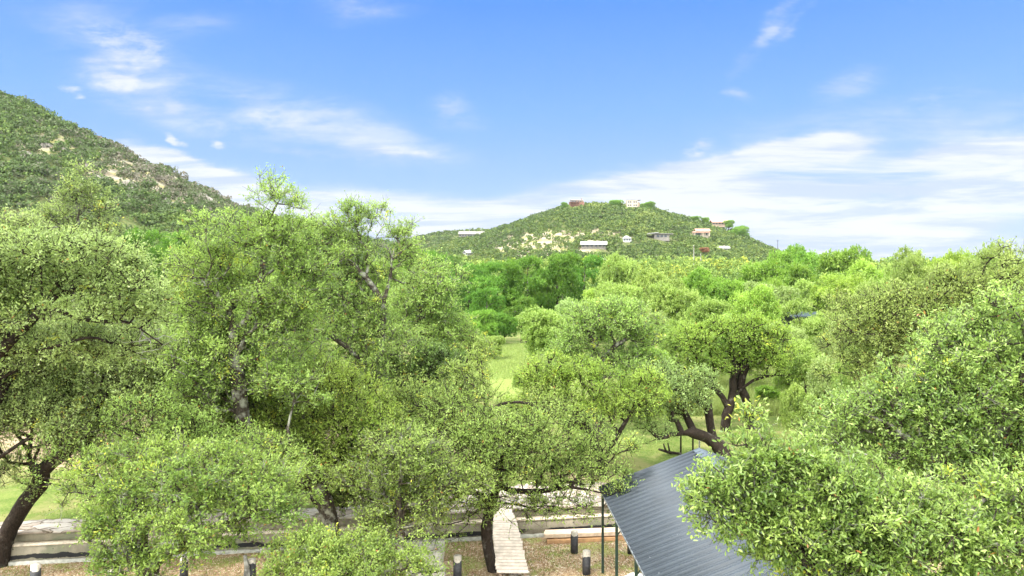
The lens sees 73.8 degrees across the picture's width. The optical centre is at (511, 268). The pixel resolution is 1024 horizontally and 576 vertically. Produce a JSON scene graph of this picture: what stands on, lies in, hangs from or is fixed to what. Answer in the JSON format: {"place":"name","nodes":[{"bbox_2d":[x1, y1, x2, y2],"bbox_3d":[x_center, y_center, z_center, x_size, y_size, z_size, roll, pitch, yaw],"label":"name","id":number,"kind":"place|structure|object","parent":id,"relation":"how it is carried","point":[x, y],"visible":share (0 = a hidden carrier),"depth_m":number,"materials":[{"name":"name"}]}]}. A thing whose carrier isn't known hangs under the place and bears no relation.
{"place":"outdoors","nodes":[
{"label":"outdoors","id":0,"kind":"place"},
{"bbox_2d":[446,342,559,379],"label":"tall grass","id":1,"kind":"structure","parent":0,"point":[508,352],"depth_m":67.42,"materials":[{"name":"plant"}]},
{"bbox_2d":[0,98,1023,575],"bbox_3d":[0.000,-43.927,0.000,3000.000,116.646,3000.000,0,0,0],"label":"ground","id":2,"kind":"structure","parent":0,"point":[48,498],"depth_m":31.87,"materials":[{"name":"plant"}]},
{"bbox_2d":[30,562,40,575],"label":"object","id":3,"kind":"structure","parent":2,"relation":"on","point":[35,569],"depth_m":21.27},
{"bbox_2d":[0,313,82,458],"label":"oak tree","id":4,"kind":"object","parent":2,"relation":"on","point":[5,382],"visible":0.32,"depth_m":20.95,"materials":[{"name":"green plant"}]},
{"bbox_2d":[0,154,148,488],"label":"oak tree","id":5,"kind":"object","parent":2,"relation":"on","point":[48,212],"visible":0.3,"depth_m":26.23,"materials":[{"name":"green plant"}]},
{"bbox_2d":[0,217,194,374],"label":"oak tree","id":6,"kind":"object","parent":2,"relation":"on","point":[34,255],"visible":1,"depth_m":15.86,"materials":[{"name":"green plant"}]},
{"bbox_2d":[0,297,231,567],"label":"oak tree","id":7,"kind":"object","parent":2,"relation":"on","point":[71,376],"visible":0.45,"depth_m":21.80,"materials":[{"name":"green plant"}]},
{"bbox_2d":[19,140,212,203],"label":"rock ledges","id":8,"kind":"object","parent":2,"relation":"on","point":[43,145],"visible":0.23,"depth_m":263.10,"materials":[{"name":"stone"}]},
{"bbox_2d":[11,377,283,575],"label":"oak tree","id":9,"kind":"object","parent":2,"relation":"on","point":[185,420],"visible":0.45,"depth_m":19.14,"materials":[{"name":"green plant"}]},
{"bbox_2d":[123,225,175,309],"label":"tree","id":10,"kind":"object","parent":2,"relation":"on","point":[148,235],"visible":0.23,"depth_m":77.22,"materials":[{"name":"green plant"}]},
{"bbox_2d":[92,250,233,421],"bbox_3d":[-16.799,4.105,33.123,8.244,10.112,4.682,0,0,0],"label":"oak tree","id":11,"kind":"object","parent":2,"relation":"on","point":[175,284],"visible":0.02,"depth_m":32.88,"materials":[{"name":"green plant"}]},
{"bbox_2d":[152,228,205,307],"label":"tree","id":12,"kind":"object","parent":2,"relation":"on","point":[165,243],"visible":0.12,"depth_m":80.68,"materials":[{"name":"green plant"}]},
{"bbox_2d":[43,417,330,575],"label":"oak tree","id":13,"kind":"object","parent":2,"relation":"on","point":[220,481],"visible":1,"depth_m":13.01,"materials":[{"name":"green plant"}]},
{"bbox_2d":[0,90,470,293],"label":"hillside scrub","id":14,"kind":"object","parent":2,"relation":"on","point":[89,143],"visible":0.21,"depth_m":259.76,"materials":[{"name":"plant"}]},
{"bbox_2d":[129,162,358,545],"bbox_3d":[-8.347,3.398,21.787,7.065,13.345,5.431,0,0,0],"label":"oak tree","id":15,"kind":"object","parent":2,"relation":"on","point":[224,341],"visible":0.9,"depth_m":20.66,"materials":[{"name":"green plant"}]},
{"bbox_2d":[128,346,411,517],"bbox_3d":[-7.946,6.233,22.426,9.472,7.671,4.658,0,0,0],"label":"oak tree","id":16,"kind":"object","parent":2,"relation":"on","point":[339,379],"visible":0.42,"depth_m":21.81,"materials":[{"name":"green plant"}]},
{"bbox_2d":[0,537,638,575],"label":"fallen leaves","id":17,"kind":"object","parent":2,"relation":"on","point":[542,565],"visible":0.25,"depth_m":23.13,"materials":[{"name":"brown plant"}]},
{"bbox_2d":[268,190,438,411],"bbox_3d":[-6.979,2.906,28.994,7.858,12.687,4.531,0,0,0],"label":"oak tree","id":18,"kind":"object","parent":2,"relation":"on","point":[368,327],"visible":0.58,"depth_m":28.74,"materials":[{"name":"green plant"}]},
{"bbox_2d":[252,516,454,575],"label":"oak tree","id":19,"kind":"object","parent":2,"relation":"on","point":[325,550],"visible":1,"depth_m":11.92,"materials":[{"name":"green plant"}]},
{"bbox_2d":[354,254,406,333],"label":"oak tree","id":20,"kind":"object","parent":2,"relation":"on","point":[382,290],"visible":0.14,"depth_m":50.86,"materials":[{"name":"green plant"}]},
{"bbox_2d":[0,487,809,565],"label":"terrace wall","id":21,"kind":"structure","parent":2,"relation":"on","point":[45,541],"depth_m":24.44,"materials":[{"name":"concrete"}]},
{"bbox_2d":[448,482,597,503],"bbox_3d":[0.664,9.007,27.461,13.825,0.047,2.719,0,0,0],"label":"rubble","id":22,"kind":"object","parent":21,"relation":"on","point":[546,494],"visible":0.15,"depth_m":27.18,"materials":[{"name":"stone"}]},
{"bbox_2d":[320,410,503,575],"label":"oak tree","id":23,"kind":"object","parent":2,"relation":"on","point":[411,458],"visible":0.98,"depth_m":20.27,"materials":[{"name":"green plant"}]},
{"bbox_2d":[392,244,436,315],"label":"cypress tree","id":24,"kind":"object","parent":2,"relation":"on","point":[406,263],"visible":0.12,"depth_m":117.68,"materials":[{"name":"green plant"}]},
{"bbox_2d":[397,541,445,575],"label":"concrete platform","id":25,"kind":"structure","parent":2,"relation":"on","point":[432,547],"depth_m":22.99,"materials":[{"name":"concrete"}]},
{"bbox_2d":[385,334,467,436],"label":"oak tree","id":26,"kind":"object","parent":2,"relation":"on","point":[437,356],"visible":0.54,"depth_m":28.68,"materials":[{"name":"green plant"}]},
{"bbox_2d":[386,247,481,436],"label":"oak tree","id":27,"kind":"object","parent":2,"relation":"on","point":[442,324],"visible":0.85,"depth_m":35.63,"materials":[{"name":"green plant"}]},
{"bbox_2d":[390,228,486,249],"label":"ridge scrub","id":28,"kind":"object","parent":2,"relation":"on","point":[445,235],"visible":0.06,"depth_m":893.65,"materials":[{"name":"green plant"}]},
{"bbox_2d":[421,248,467,313],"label":"cypress tree","id":29,"kind":"object","parent":2,"relation":"on","point":[442,260],"visible":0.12,"depth_m":128.21,"materials":[{"name":"green plant"}]},
{"bbox_2d":[309,345,580,540],"bbox_3d":[-2.877,6.410,24.942,10.780,7.406,5.089,0,0,0],"label":"oak tree","id":30,"kind":"object","parent":2,"relation":"on","point":[459,375],"visible":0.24,"depth_m":24.36,"materials":[{"name":"green plant"}]},
{"bbox_2d":[453,554,461,575],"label":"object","id":31,"kind":"structure","parent":2,"relation":"on","point":[457,567],"depth_m":21.84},
{"bbox_2d":[446,255,474,312],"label":"oak tree","id":32,"kind":"object","parent":2,"relation":"on","point":[457,260],"visible":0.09,"depth_m":138.51,"materials":[{"name":"green plant"}]},
{"bbox_2d":[422,309,504,414],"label":"oak tree","id":33,"kind":"object","parent":2,"relation":"on","point":[478,341],"visible":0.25,"depth_m":41.69,"materials":[{"name":"green plant"}]},
{"bbox_2d":[446,262,493,313],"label":"cypress tree","id":34,"kind":"object","parent":2,"relation":"on","point":[472,267],"visible":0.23,"depth_m":115.70,"materials":[{"name":"green plant"}]},
{"bbox_2d":[1,541,941,575],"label":"grass","id":35,"kind":"structure","parent":2,"relation":"on","point":[395,558],"depth_m":23.31,"materials":[{"name":"plant"}]},
{"bbox_2d":[0,410,964,516],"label":"grass","id":36,"kind":"structure","parent":2,"relation":"on","point":[483,458],"depth_m":34.59,"materials":[{"name":"plant"}]},
{"bbox_2d":[470,308,499,336],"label":"shrub","id":37,"kind":"object","parent":2,"relation":"on","point":[488,321],"visible":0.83,"depth_m":83.60,"materials":[{"name":"green plant"}]},
{"bbox_2d":[465,286,505,317],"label":"cypress tree","id":38,"kind":"object","parent":2,"relation":"on","point":[483,301],"visible":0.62,"depth_m":97.18,"materials":[{"name":"green plant"}]},
{"bbox_2d":[463,259,524,312],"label":"cypress tree","id":39,"kind":"object","parent":2,"relation":"on","point":[494,267],"visible":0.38,"depth_m":109.99,"materials":[{"name":"green plant"}]},
{"bbox_2d":[484,335,505,354],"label":"shrub","id":40,"kind":"object","parent":2,"relation":"on","point":[499,339],"visible":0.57,"depth_m":69.63,"materials":[{"name":"green plant"}]},
{"bbox_2d":[363,375,644,572],"bbox_3d":[-0.338,6.855,21.870,9.055,6.478,4.176,0,0,13],"label":"oak tree","id":41,"kind":"object","parent":2,"relation":"on","point":[492,448],"visible":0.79,"depth_m":21.65,"materials":[{"name":"green plant"}]},
{"bbox_2d":[51,265,956,346],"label":"riverside woods","id":42,"kind":"object","parent":2,"relation":"on","point":[845,274],"depth_m":98.09,"materials":[{"name":"green plant"}]},
{"bbox_2d":[495,311,517,337],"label":"shrub","id":43,"kind":"object","parent":2,"relation":"on","point":[505,323],"visible":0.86,"depth_m":87.54,"materials":[{"name":"green plant"}]},
{"bbox_2d":[411,482,605,500],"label":"flagstone path","id":44,"kind":"structure","parent":2,"relation":"on","point":[584,493],"depth_m":27.84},
{"bbox_2d":[493,505,527,575],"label":"boardwalk","id":45,"kind":"structure","parent":2,"relation":"on","point":[509,555],"depth_m":23.16,"materials":[{"name":"brown wood"}]},
{"bbox_2d":[502,296,535,342],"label":"cypress tree","id":46,"kind":"object","parent":2,"relation":"on","point":[521,302],"visible":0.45,"depth_m":93.25,"materials":[{"name":"green plant"}]},
{"bbox_2d":[495,254,556,341],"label":"cypress tree","id":47,"kind":"object","parent":2,"relation":"on","point":[536,280],"visible":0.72,"depth_m":108.66,"materials":[{"name":"green plant"}]},
{"bbox_2d":[47,249,1023,322],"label":"valley woods","id":48,"kind":"object","parent":2,"relation":"on","point":[723,267],"visible":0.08,"depth_m":248.79,"materials":[{"name":"green plant"}]},
{"bbox_2d":[514,304,576,364],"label":"oak tree","id":49,"kind":"object","parent":2,"relation":"on","point":[538,327],"visible":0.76,"depth_m":61.04,"materials":[{"name":"green plant"}]},
{"bbox_2d":[522,250,586,313],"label":"cypress tree","id":50,"kind":"object","parent":2,"relation":"on","point":[561,271],"visible":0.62,"depth_m":111.17,"materials":[{"name":"green plant"}]},
{"bbox_2d":[554,296,585,327],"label":"oak tree","id":51,"kind":"object","parent":2,"relation":"on","point":[562,304],"visible":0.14,"depth_m":68.60,"materials":[{"name":"green plant"}]},
{"bbox_2d":[571,530,577,553],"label":"concrete pier","id":52,"kind":"structure","parent":2,"relation":"on","point":[574,541],"depth_m":23.94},
{"bbox_2d":[560,253,604,336],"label":"cypress tree","id":53,"kind":"object","parent":2,"relation":"on","point":[596,260],"visible":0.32,"depth_m":121.32,"materials":[{"name":"green plant"}]},
{"bbox_2d":[547,535,624,543],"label":"timber beam","id":54,"kind":"structure","parent":2,"relation":"on","point":[580,539],"depth_m":24.95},
{"bbox_2d":[582,549,590,575],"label":"concrete pier","id":55,"kind":"structure","parent":2,"relation":"on","point":[586,563],"depth_m":22.24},
{"bbox_2d":[494,347,681,476],"bbox_3d":[3.098,6.250,29.973,8.392,5.843,4.181,0,0,0],"label":"oak tree","id":56,"kind":"object","parent":2,"relation":"on","point":[592,374],"visible":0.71,"depth_m":29.56,"materials":[{"name":"green plant"}]},
{"bbox_2d":[580,241,606,249],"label":"house","id":57,"kind":"structure","parent":2,"relation":"on","point":[593,244],"depth_m":488.28,"materials":[{"name":"white concrete"}]},
{"bbox_2d":[580,286,607,345],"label":"oak tree","id":58,"kind":"object","parent":2,"relation":"on","point":[588,293],"visible":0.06,"depth_m":83.88,"materials":[{"name":"green plant"}]},
{"bbox_2d":[426,201,777,263],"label":"hilltop scrub","id":59,"kind":"object","parent":2,"relation":"on","point":[634,223],"visible":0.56,"depth_m":548.57,"materials":[{"name":"green plant"}]},
{"bbox_2d":[535,291,691,433],"bbox_3d":[5.575,5.129,36.850,7.691,7.942,5.927,0,0,34],"label":"oak tree","id":60,"kind":"object","parent":2,"relation":"on","point":[598,318],"visible":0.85,"depth_m":36.51,"materials":[{"name":"green plant"}]},
{"bbox_2d":[595,251,640,287],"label":"oak tree","id":61,"kind":"object","parent":2,"relation":"on","point":[617,269],"visible":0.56,"depth_m":98.67,"materials":[{"name":"green plant"}]},
{"bbox_2d":[593,279,650,356],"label":"oak tree","id":62,"kind":"object","parent":2,"relation":"on","point":[628,289],"visible":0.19,"depth_m":71.23,"materials":[{"name":"green plant"}]},
{"bbox_2d":[614,301,669,347],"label":"oak tree","id":63,"kind":"object","parent":2,"relation":"on","point":[652,318],"visible":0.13,"depth_m":55.45,"materials":[{"name":"green plant"}]},
{"bbox_2d":[629,267,687,338],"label":"oak tree","id":64,"kind":"object","parent":2,"relation":"on","point":[651,276],"visible":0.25,"depth_m":83.14,"materials":[{"name":"green plant"}]},
{"bbox_2d":[647,232,671,240],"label":"house","id":65,"kind":"structure","parent":2,"relation":"on","point":[661,236],"depth_m":520.32,"materials":[{"name":"paint"}]},
{"bbox_2d":[645,279,701,350],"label":"oak tree","id":66,"kind":"object","parent":2,"relation":"on","point":[670,300],"visible":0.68,"depth_m":64.70,"materials":[{"name":"green plant"}]},
{"bbox_2d":[623,352,733,456],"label":"oak tree","id":67,"kind":"object","parent":2,"relation":"on","point":[688,396],"visible":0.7,"depth_m":31.29,"materials":[{"name":"green plant"}]},
{"bbox_2d":[658,317,705,374],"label":"oak tree","id":68,"kind":"object","parent":2,"relation":"on","point":[671,322],"visible":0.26,"depth_m":49.08,"materials":[{"name":"green plant"}]},
{"bbox_2d":[676,265,715,304],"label":"oak tree","id":69,"kind":"object","parent":2,"relation":"on","point":[694,280],"visible":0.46,"depth_m":94.07,"materials":[{"name":"green plant"}]},
{"bbox_2d":[681,296,736,366],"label":"oak tree","id":70,"kind":"object","parent":2,"relation":"on","point":[705,308],"visible":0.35,"depth_m":56.67,"materials":[{"name":"green plant"}]},
{"bbox_2d":[704,275,750,306],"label":"oak tree","id":71,"kind":"object","parent":2,"relation":"on","point":[724,289],"visible":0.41,"depth_m":90.97,"materials":[{"name":"green plant"}]},
{"bbox_2d":[703,313,758,382],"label":"oak tree","id":72,"kind":"object","parent":2,"relation":"on","point":[724,340],"visible":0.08,"depth_m":47.87,"materials":[{"name":"green plant"}]},
{"bbox_2d":[663,306,800,431],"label":"oak tree","id":73,"kind":"object","parent":2,"relation":"on","point":[730,328],"visible":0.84,"depth_m":37.66,"materials":[{"name":"green plant"}]},
{"bbox_2d":[729,225,751,237],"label":"hill tree","id":74,"kind":"object","parent":2,"relation":"on","point":[742,230],"visible":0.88,"depth_m":636.93,"materials":[{"name":"green plant"}]},
{"bbox_2d":[704,328,786,429],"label":"oak tree","id":75,"kind":"object","parent":2,"relation":"on","point":[741,380],"visible":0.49,"depth_m":37.97,"materials":[{"name":"green plant"}]},
{"bbox_2d":[722,282,783,374],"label":"oak tree","id":76,"kind":"object","parent":2,"relation":"on","point":[757,297],"visible":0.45,"depth_m":52.93,"materials":[{"name":"green plant"}]},
{"bbox_2d":[599,448,927,575],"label":"carport","id":77,"kind":"object","parent":2,"relation":"on","point":[652,526],"visible":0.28,"depth_m":18.11,"materials":[{"name":"grey metal"}]},
{"bbox_2d":[738,256,790,291],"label":"oak tree","id":78,"kind":"object","parent":2,"relation":"on","point":[755,272],"visible":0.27,"depth_m":109.08,"materials":[{"name":"green plant"}]},
{"bbox_2d":[753,385,783,403],"bbox_3d":[16.437,8.192,43.795,2.149,1.617,2.212,0,0,42],"label":"shrub","id":79,"kind":"object","parent":2,"relation":"on","point":[770,392],"visible":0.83,"depth_m":43.40,"materials":[{"name":"green plant"}]},
{"bbox_2d":[738,280,801,314],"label":"twiggy tree","id":80,"kind":"object","parent":2,"relation":"on","point":[782,293],"visible":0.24,"depth_m":70.44,"materials":[{"name":"green plant"}]},
{"bbox_2d":[756,275,796,313],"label":"oak tree","id":81,"kind":"object","parent":2,"relation":"on","point":[776,282],"visible":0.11,"depth_m":89.49,"materials":[{"name":"green plant"}]},
{"bbox_2d":[767,242,806,267],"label":"oak tree","id":82,"kind":"object","parent":2,"relation":"on","point":[785,255],"visible":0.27,"depth_m":168.31,"materials":[{"name":"green plant"}]},
{"bbox_2d":[761,319,814,388],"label":"oak tree","id":83,"kind":"object","parent":2,"relation":"on","point":[796,331],"visible":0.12,"depth_m":45.28,"materials":[{"name":"green plant"}]},
{"bbox_2d":[770,338,825,395],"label":"oak tree","id":84,"kind":"object","parent":2,"relation":"on","point":[798,368],"visible":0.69,"depth_m":39.52,"materials":[{"name":"green plant"}]},
{"bbox_2d":[778,261,817,295],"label":"oak tree","id":85,"kind":"object","parent":2,"relation":"on","point":[799,271],"visible":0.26,"depth_m":117.53,"materials":[{"name":"green plant"}]},
{"bbox_2d":[776,382,821,446],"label":"oak tree","id":86,"kind":"object","parent":2,"relation":"on","point":[790,406],"visible":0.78,"depth_m":32.80,"materials":[{"name":"green plant"}]},
{"bbox_2d":[770,297,832,336],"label":"twiggy tree","id":87,"kind":"object","parent":2,"relation":"on","point":[789,307],"visible":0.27,"depth_m":56.44,"materials":[{"name":"green plant"}]},
{"bbox_2d":[781,312,823,325],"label":"cabin","id":88,"kind":"object","parent":2,"relation":"on","point":[788,319],"visible":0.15,"depth_m":73.01,"materials":[{"name":"grey wood"}]},
{"bbox_2d":[790,278,832,311],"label":"oak tree","id":89,"kind":"object","parent":2,"relation":"on","point":[802,284],"visible":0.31,"depth_m":89.46,"materials":[{"name":"green plant"}]},
{"bbox_2d":[790,249,836,278],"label":"oak tree","id":90,"kind":"object","parent":2,"relation":"on","point":[810,258],"visible":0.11,"depth_m":148.75,"materials":[{"name":"green plant"}]},
{"bbox_2d":[801,313,839,356],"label":"oak tree","id":91,"kind":"object","parent":2,"relation":"on","point":[812,327],"visible":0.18,"depth_m":49.82,"materials":[{"name":"green plant"}]},
{"bbox_2d":[799,346,850,429],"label":"oak tree","id":92,"kind":"object","parent":2,"relation":"on","point":[817,389],"visible":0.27,"depth_m":33.78,"materials":[{"name":"green plant"}]},
{"bbox_2d":[809,273,856,313],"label":"tree","id":93,"kind":"object","parent":2,"relation":"on","point":[819,290],"visible":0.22,"depth_m":85.67,"materials":[{"name":"green plant"}]},
{"bbox_2d":[814,244,873,285],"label":"oak tree","id":94,"kind":"object","parent":2,"relation":"on","point":[842,259],"visible":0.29,"depth_m":129.07,"materials":[{"name":"green plant"}]},
{"bbox_2d":[671,389,1023,575],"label":"oak tree","id":95,"kind":"object","parent":2,"relation":"on","point":[844,519],"visible":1,"depth_m":7.27,"materials":[{"name":"green plant"}]},
{"bbox_2d":[813,311,883,355],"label":"oak tree","id":96,"kind":"object","parent":2,"relation":"on","point":[825,351],"visible":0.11,"depth_m":45.23,"materials":[{"name":"green plant"}]},
{"bbox_2d":[827,272,871,310],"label":"twiggy tree","id":97,"kind":"object","parent":2,"relation":"on","point":[851,281],"visible":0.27,"depth_m":70.19,"materials":[{"name":"green plant"}]},
{"bbox_2d":[830,346,890,433],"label":"oak tree","id":98,"kind":"object","parent":2,"relation":"on","point":[845,381],"visible":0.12,"depth_m":29.82,"materials":[{"name":"green plant"}]},
{"bbox_2d":[841,257,887,312],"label":"oak tree","id":99,"kind":"object","parent":2,"relation":"on","point":[865,266],"visible":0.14,"depth_m":99.84,"materials":[{"name":"green plant"}]},
{"bbox_2d":[852,276,911,336],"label":"oak tree","id":100,"kind":"object","parent":2,"relation":"on","point":[868,284],"visible":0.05,"depth_m":55.26,"materials":[{"name":"green plant"}]},
{"bbox_2d":[871,260,926,340],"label":"oak tree","id":101,"kind":"object","parent":2,"relation":"on","point":[889,267],"visible":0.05,"depth_m":79.84,"materials":[{"name":"green plant"}]},
{"bbox_2d":[787,273,1023,510],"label":"oak tree","id":102,"kind":"object","parent":2,"relation":"on","point":[949,380],"visible":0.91,"depth_m":9.95,"materials":[{"name":"green plant"}]},
{"bbox_2d":[803,235,1023,509],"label":"oak tree","id":103,"kind":"object","parent":2,"relation":"on","point":[877,308],"visible":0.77,"depth_m":25.44,"materials":[{"name":"green plant"}]},
{"bbox_2d":[889,245,953,318],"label":"twiggy tree","id":104,"kind":"object","parent":2,"relation":"on","point":[911,268],"visible":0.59,"depth_m":61.51,"materials":[{"name":"green plant"}]},
{"bbox_2d":[924,247,974,300],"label":"oak tree","id":105,"kind":"object","parent":2,"relation":"on","point":[951,257],"visible":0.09,"depth_m":69.85,"materials":[{"name":"green plant"}]},
{"bbox_2d":[952,238,1021,329],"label":"twiggy tree","id":106,"kind":"object","parent":2,"relation":"on","point":[994,261],"visible":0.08,"depth_m":41.01,"materials":[{"name":"green plant"}]},
{"bbox_2d":[0,0,1023,261],"label":"sky","id":107,"kind":"structure","parent":0,"point":[881,127],"materials":[{"name":"blue"}]},
{"bbox_2d":[647,368,902,415],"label":"tall grass","id":108,"kind":"structure","parent":0,"point":[750,389],"depth_m":43.76,"materials":[{"name":"plant"}]},
{"bbox_3d":[1.600,9.842,25.200,0.090,0.060,0.600,0,0,0],"label":"spacer block","id":109,"kind":"object","parent":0,"visible":0},
{"bbox_2d":[544,530,621,537],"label":"timber beam","id":110,"kind":"structure","parent":109,"relation":"on","point":[580,534],"depth_m":25.00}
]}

